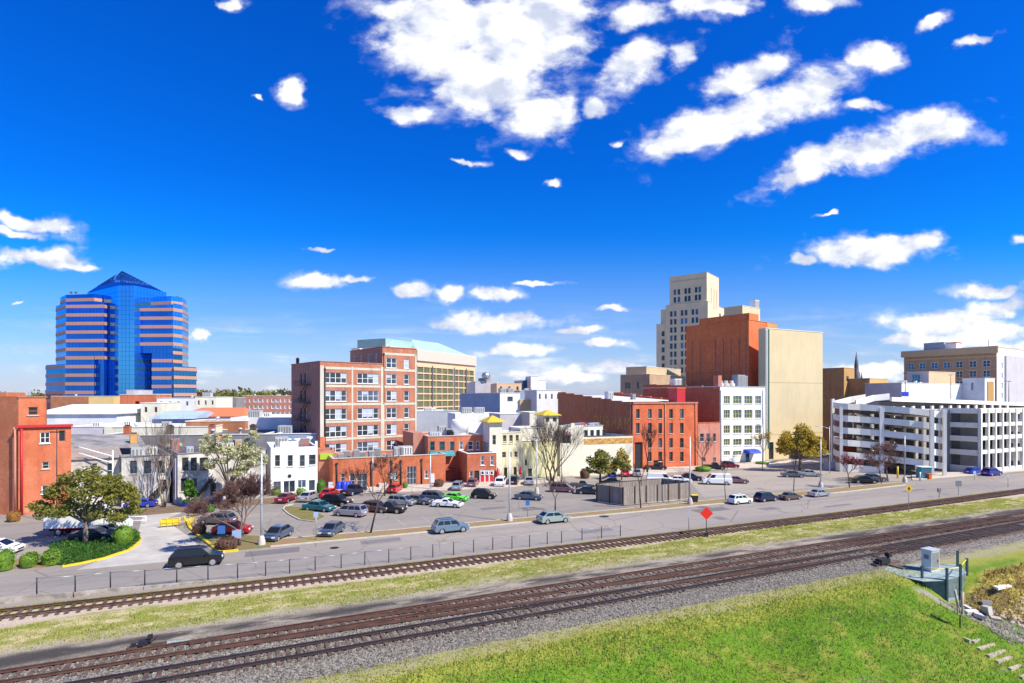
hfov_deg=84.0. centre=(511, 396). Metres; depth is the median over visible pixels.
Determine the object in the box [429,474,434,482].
meter sign
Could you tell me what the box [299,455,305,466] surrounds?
window
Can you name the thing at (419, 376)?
window
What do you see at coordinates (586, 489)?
parked car
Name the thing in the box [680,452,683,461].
window
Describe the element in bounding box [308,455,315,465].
window
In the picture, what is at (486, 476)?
garage door
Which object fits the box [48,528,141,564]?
ivy
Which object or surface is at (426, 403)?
window
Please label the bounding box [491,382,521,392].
canopy building
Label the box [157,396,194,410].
white block
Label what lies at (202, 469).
window
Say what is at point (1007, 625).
rubble
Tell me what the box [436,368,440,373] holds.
window
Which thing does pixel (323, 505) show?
parked car
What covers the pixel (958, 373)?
window
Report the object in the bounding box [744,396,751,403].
window
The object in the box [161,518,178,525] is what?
yellow board
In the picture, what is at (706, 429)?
brick building
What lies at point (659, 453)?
window
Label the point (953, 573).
gravel fill
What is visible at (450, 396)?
window
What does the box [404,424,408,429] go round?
window
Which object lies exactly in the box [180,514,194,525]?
yellow railing
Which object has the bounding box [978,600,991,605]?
concrete slab
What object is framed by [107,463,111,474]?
window
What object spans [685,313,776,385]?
crimson building
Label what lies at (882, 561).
switch machine
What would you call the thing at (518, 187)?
sky
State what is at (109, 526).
parked car
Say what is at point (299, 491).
hedge ball
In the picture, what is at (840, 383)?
brown block
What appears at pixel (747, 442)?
window
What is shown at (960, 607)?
trail marker
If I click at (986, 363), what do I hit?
window
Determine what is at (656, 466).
pickup truck
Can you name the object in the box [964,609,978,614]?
concrete slab
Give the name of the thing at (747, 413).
window
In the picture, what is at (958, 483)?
street sign
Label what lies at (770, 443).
door
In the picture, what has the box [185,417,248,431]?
rust wall building
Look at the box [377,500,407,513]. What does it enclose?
pickup truck
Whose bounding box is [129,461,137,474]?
window
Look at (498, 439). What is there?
cream building
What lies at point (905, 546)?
railway track
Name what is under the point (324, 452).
passage building
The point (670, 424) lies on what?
window
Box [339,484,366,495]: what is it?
pickup truck
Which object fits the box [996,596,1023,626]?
rubble
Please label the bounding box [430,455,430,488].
utility pole
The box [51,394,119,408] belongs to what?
mall block
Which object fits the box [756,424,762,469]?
street lamp
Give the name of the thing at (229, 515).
parked car
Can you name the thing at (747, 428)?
window
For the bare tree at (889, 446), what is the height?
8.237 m
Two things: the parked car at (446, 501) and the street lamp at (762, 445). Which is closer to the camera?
the parked car at (446, 501)
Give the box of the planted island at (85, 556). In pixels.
[50,543,135,565]
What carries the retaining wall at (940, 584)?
on the ground at (993, 552)
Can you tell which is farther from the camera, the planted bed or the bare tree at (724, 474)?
the bare tree at (724, 474)
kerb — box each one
[62,538,140,566]
[185,518,238,552]
[270,484,905,546]
[280,482,895,538]
[282,504,316,521]
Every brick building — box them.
[0,396,72,514]
[698,421,720,464]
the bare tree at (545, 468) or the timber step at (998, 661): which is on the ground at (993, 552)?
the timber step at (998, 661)
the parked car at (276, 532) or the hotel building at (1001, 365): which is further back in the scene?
the hotel building at (1001, 365)
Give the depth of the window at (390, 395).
122.37 m
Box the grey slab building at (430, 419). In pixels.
[417,408,457,431]
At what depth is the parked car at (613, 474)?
114.15 m
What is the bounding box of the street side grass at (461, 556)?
[0,490,1005,611]
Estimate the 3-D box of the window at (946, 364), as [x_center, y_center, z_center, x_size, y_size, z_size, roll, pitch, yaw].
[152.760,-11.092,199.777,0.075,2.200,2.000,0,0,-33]
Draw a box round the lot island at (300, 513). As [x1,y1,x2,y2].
[285,506,323,520]
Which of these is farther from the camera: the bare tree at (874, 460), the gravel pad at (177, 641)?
the bare tree at (874, 460)
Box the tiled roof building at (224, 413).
[193,408,250,418]
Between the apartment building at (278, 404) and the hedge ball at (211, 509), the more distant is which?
the apartment building at (278, 404)
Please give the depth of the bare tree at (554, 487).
81.94 m
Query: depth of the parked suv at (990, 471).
118.37 m
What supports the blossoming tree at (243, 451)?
on the ground at (993, 552)
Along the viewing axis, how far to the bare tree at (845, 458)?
102.51 m
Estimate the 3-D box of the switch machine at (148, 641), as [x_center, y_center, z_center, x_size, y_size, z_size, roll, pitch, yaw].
[-23.983,16.133,37.524,1.777,0.735,1.996,0,0,32]
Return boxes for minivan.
[333,503,368,517]
[387,494,415,505]
[421,490,445,499]
[451,480,464,489]
[494,476,507,485]
[549,482,574,492]
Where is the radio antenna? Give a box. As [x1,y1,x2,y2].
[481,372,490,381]
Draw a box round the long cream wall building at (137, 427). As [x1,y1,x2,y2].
[111,421,222,434]
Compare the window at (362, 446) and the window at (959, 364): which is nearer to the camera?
the window at (362, 446)
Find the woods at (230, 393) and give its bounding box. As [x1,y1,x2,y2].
[196,386,290,396]
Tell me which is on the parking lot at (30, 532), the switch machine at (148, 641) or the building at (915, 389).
the building at (915, 389)
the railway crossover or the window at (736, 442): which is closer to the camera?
the railway crossover
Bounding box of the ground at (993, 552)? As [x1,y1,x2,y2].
[0,494,1023,682]
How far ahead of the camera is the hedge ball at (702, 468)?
125.08 m
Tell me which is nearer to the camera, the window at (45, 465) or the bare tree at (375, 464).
the window at (45, 465)
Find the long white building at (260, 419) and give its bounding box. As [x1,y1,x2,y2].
[230,410,290,428]
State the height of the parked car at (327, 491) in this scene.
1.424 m
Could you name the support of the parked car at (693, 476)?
on the pale lot at (770, 479)
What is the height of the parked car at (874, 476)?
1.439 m
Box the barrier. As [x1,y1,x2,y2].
[129,516,145,523]
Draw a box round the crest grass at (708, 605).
[275,564,930,682]
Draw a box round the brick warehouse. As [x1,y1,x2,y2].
[558,388,697,468]
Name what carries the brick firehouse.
on the parking lot at (30, 532)
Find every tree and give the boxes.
[28,464,146,542]
[136,412,186,506]
[181,470,281,545]
[198,430,268,505]
[339,466,363,482]
[353,463,413,532]
[369,453,402,495]
[519,411,587,481]
[526,424,560,478]
[538,473,568,510]
[609,447,630,479]
[633,464,647,507]
[639,423,661,471]
[680,433,715,465]
[720,461,728,499]
[750,428,772,451]
[775,422,828,470]
[790,451,797,491]
[837,452,863,486]
[861,449,904,482]
[869,441,904,481]
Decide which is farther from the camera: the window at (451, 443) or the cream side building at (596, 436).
the cream side building at (596, 436)
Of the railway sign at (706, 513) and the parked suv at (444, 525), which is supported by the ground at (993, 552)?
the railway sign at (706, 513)
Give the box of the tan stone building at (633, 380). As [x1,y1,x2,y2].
[620,366,685,395]
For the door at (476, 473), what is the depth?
108.79 m
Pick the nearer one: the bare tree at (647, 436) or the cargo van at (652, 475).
the cargo van at (652, 475)
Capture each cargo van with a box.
[646,472,675,480]
[701,473,732,484]
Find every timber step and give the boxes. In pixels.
[977,643,994,650]
[986,649,1005,657]
[995,655,1012,663]
[1008,664,1020,670]
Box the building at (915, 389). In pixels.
[864,380,961,404]
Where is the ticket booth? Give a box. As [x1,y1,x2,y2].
[916,466,931,477]
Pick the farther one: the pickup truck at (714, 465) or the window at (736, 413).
the window at (736, 413)
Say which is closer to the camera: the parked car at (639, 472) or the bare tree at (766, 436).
the parked car at (639, 472)
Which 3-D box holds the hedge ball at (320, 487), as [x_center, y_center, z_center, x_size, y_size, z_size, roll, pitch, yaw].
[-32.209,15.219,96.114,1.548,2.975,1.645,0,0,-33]
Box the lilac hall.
[467,378,497,392]
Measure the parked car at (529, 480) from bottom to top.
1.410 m
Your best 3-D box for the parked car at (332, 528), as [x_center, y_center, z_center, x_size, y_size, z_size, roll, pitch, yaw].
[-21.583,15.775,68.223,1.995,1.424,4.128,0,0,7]
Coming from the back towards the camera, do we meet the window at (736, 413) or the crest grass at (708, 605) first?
the window at (736, 413)
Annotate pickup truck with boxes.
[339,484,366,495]
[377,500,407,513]
[569,480,594,487]
[645,463,666,469]
[703,462,725,469]
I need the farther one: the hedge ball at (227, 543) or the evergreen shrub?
the evergreen shrub
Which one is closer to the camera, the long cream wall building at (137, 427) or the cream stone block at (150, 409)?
the long cream wall building at (137, 427)
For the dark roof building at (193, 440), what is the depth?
109.98 m
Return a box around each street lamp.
[258,453,265,544]
[506,448,512,520]
[526,439,538,493]
[687,437,692,504]
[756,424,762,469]
[816,426,829,472]
[818,439,822,486]
[902,436,906,482]
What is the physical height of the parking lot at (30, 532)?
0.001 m
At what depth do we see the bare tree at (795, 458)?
98.64 m
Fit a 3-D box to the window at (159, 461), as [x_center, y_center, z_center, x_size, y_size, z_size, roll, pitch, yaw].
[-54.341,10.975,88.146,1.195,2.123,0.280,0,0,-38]
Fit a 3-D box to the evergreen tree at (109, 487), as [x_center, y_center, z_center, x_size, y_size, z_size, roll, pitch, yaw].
[-47.521,12.074,63.458,12.673,9.063,5.635,0,0,0]
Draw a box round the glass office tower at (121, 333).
[45,271,196,409]
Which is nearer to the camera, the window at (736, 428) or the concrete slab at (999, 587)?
the concrete slab at (999, 587)
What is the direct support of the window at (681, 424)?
in the brick warehouse
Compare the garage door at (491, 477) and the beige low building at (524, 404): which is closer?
the garage door at (491, 477)
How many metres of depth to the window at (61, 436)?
82.05 m
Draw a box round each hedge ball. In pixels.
[0,547,16,570]
[6,510,21,521]
[18,551,40,567]
[40,548,64,565]
[110,522,134,544]
[191,522,207,534]
[204,505,214,511]
[213,535,238,549]
[271,489,281,494]
[296,488,306,494]
[316,478,324,493]
[434,479,444,486]
[580,467,590,477]
[695,465,710,470]
[756,461,768,463]
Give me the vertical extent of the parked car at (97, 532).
1.439 m
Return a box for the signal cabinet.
[920,547,940,571]
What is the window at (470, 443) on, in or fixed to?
in the brick shop building at (454, 439)
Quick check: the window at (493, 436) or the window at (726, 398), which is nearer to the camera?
the window at (493, 436)
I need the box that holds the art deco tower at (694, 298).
[656,272,723,375]
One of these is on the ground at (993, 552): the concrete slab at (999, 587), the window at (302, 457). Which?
the concrete slab at (999, 587)
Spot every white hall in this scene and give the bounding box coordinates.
[47,404,140,425]
[71,420,150,433]
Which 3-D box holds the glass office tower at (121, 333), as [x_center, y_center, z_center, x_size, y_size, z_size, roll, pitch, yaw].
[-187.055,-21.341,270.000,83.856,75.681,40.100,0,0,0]
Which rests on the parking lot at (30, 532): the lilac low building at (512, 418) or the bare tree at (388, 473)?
the lilac low building at (512, 418)
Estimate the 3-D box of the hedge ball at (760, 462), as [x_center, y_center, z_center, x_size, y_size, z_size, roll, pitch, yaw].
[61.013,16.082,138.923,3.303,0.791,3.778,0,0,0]
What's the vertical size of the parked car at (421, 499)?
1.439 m
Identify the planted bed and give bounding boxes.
[191,525,271,549]
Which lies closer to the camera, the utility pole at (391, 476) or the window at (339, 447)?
the utility pole at (391, 476)
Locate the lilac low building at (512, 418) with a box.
[489,412,521,428]
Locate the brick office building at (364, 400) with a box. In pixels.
[291,346,416,451]
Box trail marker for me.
[953,589,963,628]
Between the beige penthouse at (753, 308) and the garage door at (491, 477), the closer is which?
the garage door at (491, 477)
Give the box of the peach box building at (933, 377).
[906,371,955,383]
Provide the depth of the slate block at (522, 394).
190.29 m
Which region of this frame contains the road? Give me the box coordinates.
[0,473,1023,607]
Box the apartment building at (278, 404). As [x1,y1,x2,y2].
[242,394,290,413]
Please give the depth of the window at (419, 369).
289.93 m
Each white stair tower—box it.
[525,376,537,389]
[538,380,545,389]
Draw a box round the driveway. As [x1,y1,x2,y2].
[78,512,196,569]
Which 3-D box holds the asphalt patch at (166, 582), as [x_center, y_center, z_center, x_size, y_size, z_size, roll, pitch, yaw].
[-30.978,16.489,50.028,3.358,0.001,1.565,0,0,-24]
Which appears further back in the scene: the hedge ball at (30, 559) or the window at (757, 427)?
the window at (757, 427)
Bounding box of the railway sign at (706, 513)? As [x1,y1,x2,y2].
[700,507,712,536]
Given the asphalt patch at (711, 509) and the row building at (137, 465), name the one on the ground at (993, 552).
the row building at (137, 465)
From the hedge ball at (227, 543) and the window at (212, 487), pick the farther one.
the window at (212, 487)
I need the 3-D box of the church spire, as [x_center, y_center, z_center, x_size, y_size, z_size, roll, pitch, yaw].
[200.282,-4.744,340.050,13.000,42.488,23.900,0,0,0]
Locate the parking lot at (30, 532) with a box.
[0,451,1023,574]
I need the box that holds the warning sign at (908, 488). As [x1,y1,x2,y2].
[905,485,912,511]
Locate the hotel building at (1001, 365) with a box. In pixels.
[901,337,1023,401]
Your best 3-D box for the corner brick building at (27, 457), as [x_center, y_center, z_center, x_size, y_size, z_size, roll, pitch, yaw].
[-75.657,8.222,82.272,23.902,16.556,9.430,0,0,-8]
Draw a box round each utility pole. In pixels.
[49,429,63,504]
[372,453,372,493]
[390,457,395,493]
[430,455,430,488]
[561,433,561,481]
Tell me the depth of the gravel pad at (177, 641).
38.27 m
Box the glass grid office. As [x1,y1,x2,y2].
[351,338,476,411]
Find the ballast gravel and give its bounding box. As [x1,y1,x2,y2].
[0,543,915,682]
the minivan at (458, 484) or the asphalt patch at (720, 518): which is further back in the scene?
the minivan at (458, 484)
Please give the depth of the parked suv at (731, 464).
131.09 m
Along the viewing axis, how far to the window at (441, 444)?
113.29 m
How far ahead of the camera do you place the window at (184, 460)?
87.71 m
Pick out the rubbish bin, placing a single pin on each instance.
(694, 497)
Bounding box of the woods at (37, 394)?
[0,389,45,395]
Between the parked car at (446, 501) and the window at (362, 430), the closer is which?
the parked car at (446, 501)
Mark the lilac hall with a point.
(480, 385)
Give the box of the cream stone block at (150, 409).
[141,402,180,421]
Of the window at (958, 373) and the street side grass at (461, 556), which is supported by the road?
the street side grass at (461, 556)
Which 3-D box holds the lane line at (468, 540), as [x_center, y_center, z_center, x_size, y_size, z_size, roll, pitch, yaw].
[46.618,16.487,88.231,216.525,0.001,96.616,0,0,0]
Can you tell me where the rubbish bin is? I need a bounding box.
[691,494,698,501]
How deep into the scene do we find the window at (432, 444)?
112.54 m
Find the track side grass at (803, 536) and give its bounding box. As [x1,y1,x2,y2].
[0,498,1023,653]
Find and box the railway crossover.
[186,546,896,654]
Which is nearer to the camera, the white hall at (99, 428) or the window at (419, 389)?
the white hall at (99, 428)
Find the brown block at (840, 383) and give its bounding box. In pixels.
[823,367,887,450]
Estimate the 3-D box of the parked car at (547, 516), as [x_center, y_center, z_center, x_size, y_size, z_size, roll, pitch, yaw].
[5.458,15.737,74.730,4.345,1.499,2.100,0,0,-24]
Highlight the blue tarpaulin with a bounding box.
[336,481,352,488]
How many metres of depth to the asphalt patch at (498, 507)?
83.90 m
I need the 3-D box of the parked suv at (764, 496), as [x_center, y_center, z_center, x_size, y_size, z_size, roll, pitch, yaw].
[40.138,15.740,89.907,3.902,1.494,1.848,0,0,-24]
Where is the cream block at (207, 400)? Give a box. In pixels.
[195,392,232,409]
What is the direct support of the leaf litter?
on the parking lot at (30, 532)
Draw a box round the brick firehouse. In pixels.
[457,450,496,482]
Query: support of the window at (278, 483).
in the row building at (292, 466)
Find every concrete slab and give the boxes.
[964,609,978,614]
[973,612,984,619]
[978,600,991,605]
[981,605,992,615]
[989,615,1001,620]
[993,584,1011,589]
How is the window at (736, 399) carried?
in the white building at (735, 406)
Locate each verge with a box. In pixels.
[12,559,45,568]
[271,482,903,544]
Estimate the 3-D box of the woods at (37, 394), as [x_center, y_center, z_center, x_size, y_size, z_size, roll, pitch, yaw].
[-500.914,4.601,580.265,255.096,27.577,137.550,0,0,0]
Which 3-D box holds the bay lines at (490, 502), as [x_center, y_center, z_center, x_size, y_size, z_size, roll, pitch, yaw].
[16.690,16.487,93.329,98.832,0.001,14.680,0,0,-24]
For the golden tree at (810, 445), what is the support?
on the pale lot at (770, 479)
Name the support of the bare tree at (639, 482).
on the verge at (335, 537)
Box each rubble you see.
[939,594,1023,645]
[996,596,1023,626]
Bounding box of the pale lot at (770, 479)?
[691,469,910,496]
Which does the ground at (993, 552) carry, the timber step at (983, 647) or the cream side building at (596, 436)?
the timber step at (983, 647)
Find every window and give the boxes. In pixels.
[24,506,29,512]
[27,407,38,415]
[39,432,50,443]
[41,462,49,469]
[58,430,65,441]
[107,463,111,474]
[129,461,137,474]
[143,461,151,474]
[157,461,165,474]
[180,478,187,492]
[181,457,188,471]
[190,457,197,471]
[192,478,196,488]
[199,457,208,471]
[210,483,215,496]
[274,455,280,466]
[274,481,280,489]
[287,455,293,466]
[298,480,305,487]
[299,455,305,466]
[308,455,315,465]
[326,372,347,383]
[326,390,347,401]
[326,408,347,420]
[326,426,346,437]
[326,443,346,451]
[357,373,379,384]
[357,391,379,401]
[357,408,377,419]
[357,425,379,436]
[357,441,377,450]
[386,358,397,368]
[386,374,397,384]
[386,391,397,401]
[386,408,397,418]
[386,424,397,434]
[386,440,395,449]
[404,359,408,368]
[404,375,409,384]
[404,391,409,401]
[404,408,408,417]
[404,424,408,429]
[417,367,422,372]
[417,374,422,379]
[417,380,422,385]
[417,387,422,392]
[417,394,422,399]
[417,401,422,406]
[424,367,428,372]
[424,374,428,379]
[424,394,428,399]
[424,401,428,406]
[429,441,434,451]
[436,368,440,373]
[436,381,440,386]
[436,394,440,399]
[439,441,444,451]
[442,394,446,399]
[448,394,452,399]
[450,441,453,451]
[468,441,473,449]
[480,456,484,465]
[490,456,493,465]
[492,435,495,444]
[509,435,513,443]
[562,435,570,443]
[636,409,639,418]
[636,423,639,433]
[648,409,651,418]
[658,409,662,418]
[658,423,662,433]
[658,438,660,448]
[658,452,662,461]
[669,409,673,418]
[669,423,673,433]
[669,438,671,448]
[669,452,673,461]
[680,409,683,418]
[680,423,683,433]
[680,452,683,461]
[700,433,703,441]
[723,410,730,418]
[724,396,729,403]
[724,425,730,433]
[724,439,730,445]
[724,451,730,455]
[733,396,740,403]
[733,410,741,418]
[733,425,741,433]
[733,439,741,445]
[733,451,741,455]
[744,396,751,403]
[744,410,752,418]
[744,425,752,433]
[744,439,752,445]
[755,396,760,403]
[755,410,761,418]
[755,425,761,433]
[755,439,761,445]
[908,363,913,369]
[912,374,919,382]
[919,363,925,368]
[923,469,930,474]
[931,362,937,368]
[944,362,949,367]
[956,361,962,367]
[956,371,962,377]
[969,361,975,366]
[969,371,975,376]
[983,360,989,366]
[983,370,989,376]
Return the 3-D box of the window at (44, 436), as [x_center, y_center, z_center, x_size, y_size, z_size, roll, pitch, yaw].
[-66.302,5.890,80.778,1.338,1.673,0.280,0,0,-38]
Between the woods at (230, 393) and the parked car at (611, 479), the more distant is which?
the woods at (230, 393)
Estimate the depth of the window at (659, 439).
131.51 m
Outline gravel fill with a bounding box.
[920,564,965,600]
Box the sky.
[0,0,1023,395]
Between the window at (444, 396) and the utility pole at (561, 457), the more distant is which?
the window at (444, 396)
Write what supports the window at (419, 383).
in the glass grid office
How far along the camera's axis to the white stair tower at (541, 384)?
230.37 m
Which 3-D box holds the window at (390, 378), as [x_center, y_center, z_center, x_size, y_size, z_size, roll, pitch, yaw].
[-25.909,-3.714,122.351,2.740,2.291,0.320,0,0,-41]
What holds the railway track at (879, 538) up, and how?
on the ground at (993, 552)
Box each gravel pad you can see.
[164,639,189,647]
[885,564,965,581]
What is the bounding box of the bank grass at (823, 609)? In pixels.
[362,577,1023,682]
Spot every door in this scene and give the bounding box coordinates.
[283,480,294,491]
[308,480,314,490]
[357,473,366,486]
[407,466,415,484]
[474,471,478,479]
[480,470,484,481]
[485,470,488,481]
[489,470,493,481]
[769,442,772,458]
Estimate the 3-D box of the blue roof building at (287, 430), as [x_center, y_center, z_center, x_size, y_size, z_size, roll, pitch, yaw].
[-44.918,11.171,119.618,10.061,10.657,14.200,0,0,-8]
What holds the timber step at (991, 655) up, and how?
on the ground at (993, 552)
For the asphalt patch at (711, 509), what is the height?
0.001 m
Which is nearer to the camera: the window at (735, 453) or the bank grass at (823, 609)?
the bank grass at (823, 609)
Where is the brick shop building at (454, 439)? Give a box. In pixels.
[403,419,482,479]
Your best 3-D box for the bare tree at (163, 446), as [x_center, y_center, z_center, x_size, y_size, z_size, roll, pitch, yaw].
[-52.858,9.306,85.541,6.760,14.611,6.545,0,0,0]
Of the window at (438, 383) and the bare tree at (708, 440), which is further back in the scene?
the window at (438, 383)
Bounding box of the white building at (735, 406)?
[643,375,764,462]
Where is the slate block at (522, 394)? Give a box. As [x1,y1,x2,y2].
[514,388,528,398]
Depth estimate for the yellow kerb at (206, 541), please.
63.60 m
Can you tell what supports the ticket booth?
on the parking lot at (30, 532)
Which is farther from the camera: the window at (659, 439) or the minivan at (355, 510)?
the window at (659, 439)
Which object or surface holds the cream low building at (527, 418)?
on the parking lot at (30, 532)
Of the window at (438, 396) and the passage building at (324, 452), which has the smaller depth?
the passage building at (324, 452)
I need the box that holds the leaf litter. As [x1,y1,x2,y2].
[140,497,275,515]
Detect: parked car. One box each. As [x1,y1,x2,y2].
[0,538,25,551]
[67,526,113,539]
[94,523,118,529]
[123,498,158,507]
[197,511,237,523]
[211,520,253,534]
[263,524,293,540]
[274,492,297,502]
[296,491,318,501]
[302,500,336,511]
[318,520,345,536]
[319,488,338,497]
[386,483,402,492]
[409,494,433,504]
[432,497,463,507]
[444,492,468,501]
[514,490,542,500]
[524,476,534,484]
[536,510,570,523]
[576,485,595,494]
[601,477,621,483]
[607,471,616,477]
[620,470,628,476]
[632,468,641,476]
[671,475,691,482]
[679,472,702,480]
[731,475,748,483]
[778,492,802,500]
[780,470,805,477]
[797,469,822,476]
[807,489,830,496]
[849,475,878,483]
[864,473,888,481]
[963,467,980,473]
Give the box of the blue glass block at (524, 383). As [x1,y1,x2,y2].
[514,380,526,389]
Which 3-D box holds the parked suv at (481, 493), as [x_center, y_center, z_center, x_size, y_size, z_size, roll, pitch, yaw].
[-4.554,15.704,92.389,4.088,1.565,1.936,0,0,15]
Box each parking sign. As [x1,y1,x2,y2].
[218,526,224,536]
[232,530,240,538]
[328,482,333,487]
[526,500,529,516]
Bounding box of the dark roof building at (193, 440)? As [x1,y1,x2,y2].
[109,424,281,479]
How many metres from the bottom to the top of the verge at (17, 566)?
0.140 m
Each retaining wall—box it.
[0,576,265,603]
[921,550,967,601]
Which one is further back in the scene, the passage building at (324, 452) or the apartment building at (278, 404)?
the apartment building at (278, 404)
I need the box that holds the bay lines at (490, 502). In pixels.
[294,482,841,535]
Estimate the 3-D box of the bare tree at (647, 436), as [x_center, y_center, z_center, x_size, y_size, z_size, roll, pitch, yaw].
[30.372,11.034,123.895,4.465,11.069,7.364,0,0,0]
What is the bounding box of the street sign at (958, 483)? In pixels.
[955,481,961,494]
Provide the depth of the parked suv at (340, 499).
85.57 m
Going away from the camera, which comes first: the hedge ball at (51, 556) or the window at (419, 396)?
the hedge ball at (51, 556)
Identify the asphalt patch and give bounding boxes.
[139,579,181,585]
[244,547,299,556]
[360,537,400,544]
[361,493,388,496]
[406,506,422,510]
[480,506,506,509]
[578,528,612,533]
[691,507,730,512]
[712,516,726,519]
[757,507,779,509]
[822,503,851,506]
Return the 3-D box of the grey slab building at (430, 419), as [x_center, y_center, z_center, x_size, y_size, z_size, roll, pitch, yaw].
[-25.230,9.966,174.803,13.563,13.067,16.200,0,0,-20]
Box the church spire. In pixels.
[854,352,862,377]
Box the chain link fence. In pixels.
[36,525,620,593]
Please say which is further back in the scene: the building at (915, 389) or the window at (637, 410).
the building at (915, 389)
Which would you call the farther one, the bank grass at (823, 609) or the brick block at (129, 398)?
the brick block at (129, 398)
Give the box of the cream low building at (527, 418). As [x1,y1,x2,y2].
[519,411,540,425]
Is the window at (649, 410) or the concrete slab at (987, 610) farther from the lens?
the window at (649, 410)
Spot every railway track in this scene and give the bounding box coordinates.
[0,488,1023,620]
[0,512,1023,682]
[63,521,1023,682]
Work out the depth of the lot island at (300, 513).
79.78 m
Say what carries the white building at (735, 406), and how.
on the parking lot at (30, 532)
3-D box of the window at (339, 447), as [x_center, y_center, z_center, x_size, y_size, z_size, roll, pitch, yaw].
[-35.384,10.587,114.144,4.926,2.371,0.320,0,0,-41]
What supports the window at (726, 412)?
in the white building at (735, 406)
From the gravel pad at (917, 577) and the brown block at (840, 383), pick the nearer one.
the gravel pad at (917, 577)
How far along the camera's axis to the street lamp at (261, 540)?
62.99 m
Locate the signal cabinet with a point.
(930, 557)
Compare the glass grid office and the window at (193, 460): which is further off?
the glass grid office
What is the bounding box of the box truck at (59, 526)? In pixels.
[43,505,132,535]
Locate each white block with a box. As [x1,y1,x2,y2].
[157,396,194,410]
[524,389,560,412]
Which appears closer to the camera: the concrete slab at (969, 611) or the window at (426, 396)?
the concrete slab at (969, 611)
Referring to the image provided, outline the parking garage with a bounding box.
[823,392,1023,475]
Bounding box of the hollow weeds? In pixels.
[964,562,1023,624]
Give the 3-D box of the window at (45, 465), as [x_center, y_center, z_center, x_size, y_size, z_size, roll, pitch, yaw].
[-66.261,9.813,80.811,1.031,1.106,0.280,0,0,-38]
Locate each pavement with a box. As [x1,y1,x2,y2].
[316,476,559,493]
[572,458,827,476]
[912,468,1023,479]
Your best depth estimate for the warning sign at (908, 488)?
81.43 m
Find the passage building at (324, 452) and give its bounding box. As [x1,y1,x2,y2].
[318,437,333,484]
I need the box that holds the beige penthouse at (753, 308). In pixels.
[724,299,759,320]
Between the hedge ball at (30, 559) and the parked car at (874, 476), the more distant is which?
the parked car at (874, 476)
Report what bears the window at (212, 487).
in the row building at (188, 462)
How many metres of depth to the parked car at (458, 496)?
89.56 m
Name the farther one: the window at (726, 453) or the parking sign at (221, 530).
the window at (726, 453)
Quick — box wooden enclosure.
[596,478,688,505]
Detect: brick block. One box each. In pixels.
[120,394,138,403]
[139,394,171,403]
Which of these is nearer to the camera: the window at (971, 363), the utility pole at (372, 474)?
the utility pole at (372, 474)
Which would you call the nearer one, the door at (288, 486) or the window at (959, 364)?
the door at (288, 486)
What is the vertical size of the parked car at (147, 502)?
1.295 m
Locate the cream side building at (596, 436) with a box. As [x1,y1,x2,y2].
[563,422,632,471]
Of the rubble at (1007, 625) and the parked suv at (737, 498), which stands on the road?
the parked suv at (737, 498)
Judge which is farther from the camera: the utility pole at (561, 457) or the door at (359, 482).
the utility pole at (561, 457)
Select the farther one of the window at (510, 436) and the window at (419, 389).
the window at (419, 389)
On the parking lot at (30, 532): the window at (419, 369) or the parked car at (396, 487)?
the parked car at (396, 487)
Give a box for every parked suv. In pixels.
[167,545,224,568]
[320,493,352,506]
[362,500,386,512]
[431,517,469,533]
[466,478,478,486]
[471,488,496,498]
[508,474,519,484]
[720,461,739,467]
[727,493,752,504]
[753,491,778,501]
[980,467,1002,475]
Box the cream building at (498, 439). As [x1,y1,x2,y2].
[479,410,583,478]
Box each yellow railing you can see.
[160,517,179,527]
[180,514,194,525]
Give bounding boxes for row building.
[71,432,144,504]
[119,434,222,506]
[158,438,265,503]
[267,436,317,492]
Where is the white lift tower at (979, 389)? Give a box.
[962,378,994,400]
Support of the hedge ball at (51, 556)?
on the planted island at (85, 556)
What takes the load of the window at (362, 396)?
in the brick office building at (364, 400)
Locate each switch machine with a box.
[127,634,166,653]
[873,552,906,569]
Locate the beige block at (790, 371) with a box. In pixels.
[758,328,822,459]
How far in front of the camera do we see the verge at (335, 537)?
75.36 m
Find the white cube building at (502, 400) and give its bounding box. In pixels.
[460,388,519,412]
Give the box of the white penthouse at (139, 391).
[126,390,152,393]
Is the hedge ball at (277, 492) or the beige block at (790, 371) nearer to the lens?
the hedge ball at (277, 492)
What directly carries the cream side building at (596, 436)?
on the parking lot at (30, 532)
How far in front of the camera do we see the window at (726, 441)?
141.16 m
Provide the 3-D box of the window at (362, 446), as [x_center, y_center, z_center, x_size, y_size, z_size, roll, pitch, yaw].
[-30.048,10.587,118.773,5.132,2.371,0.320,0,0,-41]
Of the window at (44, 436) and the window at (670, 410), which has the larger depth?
the window at (670, 410)
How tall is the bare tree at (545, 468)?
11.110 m
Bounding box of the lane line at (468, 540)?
[0,480,1019,591]
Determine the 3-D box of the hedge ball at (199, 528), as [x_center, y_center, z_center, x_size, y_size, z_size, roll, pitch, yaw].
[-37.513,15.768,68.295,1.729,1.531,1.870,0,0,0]
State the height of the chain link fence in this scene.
1.845 m
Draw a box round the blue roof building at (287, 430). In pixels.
[264,425,315,443]
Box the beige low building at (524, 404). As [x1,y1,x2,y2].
[519,399,529,410]
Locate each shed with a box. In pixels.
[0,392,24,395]
[150,411,212,422]
[233,397,244,407]
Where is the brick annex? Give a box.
[328,445,445,488]
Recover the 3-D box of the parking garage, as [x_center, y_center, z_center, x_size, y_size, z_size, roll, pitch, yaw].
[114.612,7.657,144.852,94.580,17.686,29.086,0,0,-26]
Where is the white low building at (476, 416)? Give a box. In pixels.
[448,407,495,433]
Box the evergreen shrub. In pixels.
[181,478,199,504]

